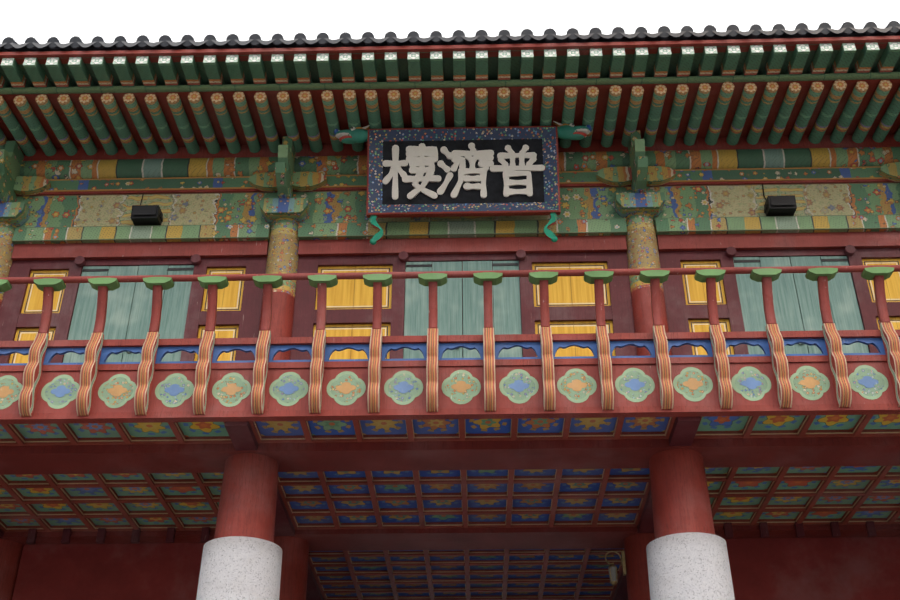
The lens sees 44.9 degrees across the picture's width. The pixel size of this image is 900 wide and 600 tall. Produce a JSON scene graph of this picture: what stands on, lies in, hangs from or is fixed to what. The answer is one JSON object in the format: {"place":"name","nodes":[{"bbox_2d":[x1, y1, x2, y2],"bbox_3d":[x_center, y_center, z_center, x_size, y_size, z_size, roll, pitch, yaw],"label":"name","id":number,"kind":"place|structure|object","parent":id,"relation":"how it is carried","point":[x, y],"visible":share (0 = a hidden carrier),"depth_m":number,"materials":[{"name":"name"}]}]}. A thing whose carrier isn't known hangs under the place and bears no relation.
{"place":"outdoors","nodes":[
{"label":"outdoors","id":0,"kind":"place"},
{"bbox_2d":[0,0,899,43],"label":"sky","id":1,"kind":"structure","parent":0,"point":[20,20],"materials":[{"name":"white"}]},
{"bbox_2d":[0,32,899,51],"bbox_3d":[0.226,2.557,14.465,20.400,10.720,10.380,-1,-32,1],"label":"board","id":2,"kind":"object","parent":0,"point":[465,42],"depth_m":11.74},
{"bbox_2d":[0,21,899,51],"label":"roof tiles","id":3,"kind":"object","parent":2,"relation":"on","point":[458,37],"visible":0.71,"depth_m":11.65,"materials":[{"name":"grey tile"}]},
{"bbox_2d":[0,72,899,160],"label":"rafters","id":4,"kind":"object","parent":2,"relation":"attached to","point":[832,110],"visible":0.69,"depth_m":12.25,"materials":[{"name":"green wood"}]},
{"bbox_2d":[334,125,369,143],"bbox_3d":[-1.071,-1.875,12.387,0.527,0.251,0.168,-1,-32,1],"label":"ornament","id":5,"kind":"object","parent":4,"relation":"attached to","point":[353,135],"visible":0.96,"depth_m":12.33,"materials":[{"name":"green wood"}]},
{"bbox_2d":[0,36,899,88],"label":"flying rafters","id":6,"kind":"object","parent":4,"relation":"on","point":[509,62],"visible":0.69,"depth_m":11.73,"materials":[{"name":"green wood"}]},
{"bbox_2d":[553,121,591,139],"bbox_3d":[1.353,-1.907,12.336,0.527,0.251,0.168,-1,-32,1],"label":"ornament","id":7,"kind":"object","parent":4,"relation":"attached to","point":[571,131],"visible":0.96,"depth_m":12.28,"materials":[{"name":"green wood"}]},
{"bbox_2d":[0,329,899,423],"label":"balcony","id":8,"kind":"structure","parent":2,"relation":"attached to","point":[519,388],"depth_m":9.72,"materials":[{"name":"brown wood"}]},
{"bbox_2d":[0,192,671,359],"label":"columns","id":9,"kind":"structure","parent":8,"relation":"on","point":[286,216],"depth_m":12.08,"materials":[{"name":"wood"}]},
{"bbox_2d":[0,231,899,363],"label":"wall","id":10,"kind":"structure","parent":9,"relation":"attached to","point":[460,302],"depth_m":11.89,"materials":[{"name":"wood"}]},
{"bbox_2d":[0,265,899,415],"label":"railing","id":11,"kind":"object","parent":8,"relation":"attached to","point":[878,275],"visible":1,"depth_m":9.89,"materials":[{"name":"red wood"}]},
{"bbox_2d":[12,147,899,244],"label":"painted beams","id":12,"kind":"structure","parent":2,"relation":"attached to","point":[704,191],"depth_m":12.45,"materials":[{"name":"paint"}]},
{"bbox_2d":[131,194,162,225],"bbox_3d":[-3.428,-1.079,12.397,0.322,0.465,0.200,-1,-32,1],"label":"speaker","id":13,"kind":"object","parent":12,"relation":"attached to","point":[141,215],"visible":0.98,"depth_m":12.25},
{"bbox_2d":[0,130,899,202],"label":"brackets","id":14,"kind":"object","parent":12,"relation":"attached to","point":[638,175],"visible":0.88,"depth_m":12.45,"materials":[{"name":"green wood"}]},
{"bbox_2d":[366,126,560,217],"bbox_3d":[0.146,-1.399,12.262,2.140,1.030,0.512,-1,-32,1],"label":"plaque","id":15,"kind":"object","parent":12,"relation":"attached to","point":[464,171],"visible":1,"depth_m":12.18,"materials":[{"name":"black wood"}]},
{"bbox_2d":[369,213,557,244],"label":"signboard ornaments","id":16,"kind":"object","parent":15,"relation":"attached to","point":[379,235],"visible":1,"depth_m":11.97},
{"bbox_2d":[762,184,796,215],"bbox_3d":[3.690,-1.174,12.245,0.322,0.465,0.200,-1,-32,1],"label":"speaker","id":17,"kind":"object","parent":12,"relation":"attached to","point":[786,205],"visible":0.98,"depth_m":12.10},
{"bbox_3d":[0.206,7.530,10.426,28.000,1.996,18.000,-1,-32,1],"label":"terrace stone","id":18,"kind":"object","parent":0,"visible":0},
{"bbox_2d":[0,449,734,599],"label":"columns","id":19,"kind":"structure","parent":18,"relation":"on","point":[680,552],"depth_m":9.75,"materials":[{"name":"stone"}]},
{"bbox_2d":[0,417,899,599],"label":"beams","id":20,"kind":"structure","parent":19,"relation":"on","point":[484,455],"depth_m":10.30,"materials":[{"name":"red wood"}]},
{"bbox_2d":[605,551,625,584],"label":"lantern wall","id":21,"kind":"structure","parent":19,"relation":"attached to","point":[612,568],"depth_m":11.86,"materials":[{"name":"grey metal"}]},
{"bbox_2d":[12,521,899,599],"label":"walls","id":22,"kind":"structure","parent":18,"relation":"on","point":[835,566],"depth_m":11.92,"materials":[{"name":"red paint"}]},
{"bbox_2d":[0,414,899,599],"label":"coffer ceilings","id":23,"kind":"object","parent":22,"relation":"on","point":[738,496],"visible":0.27,"depth_m":11.21,"materials":[{"name":"wood"}]}
]}

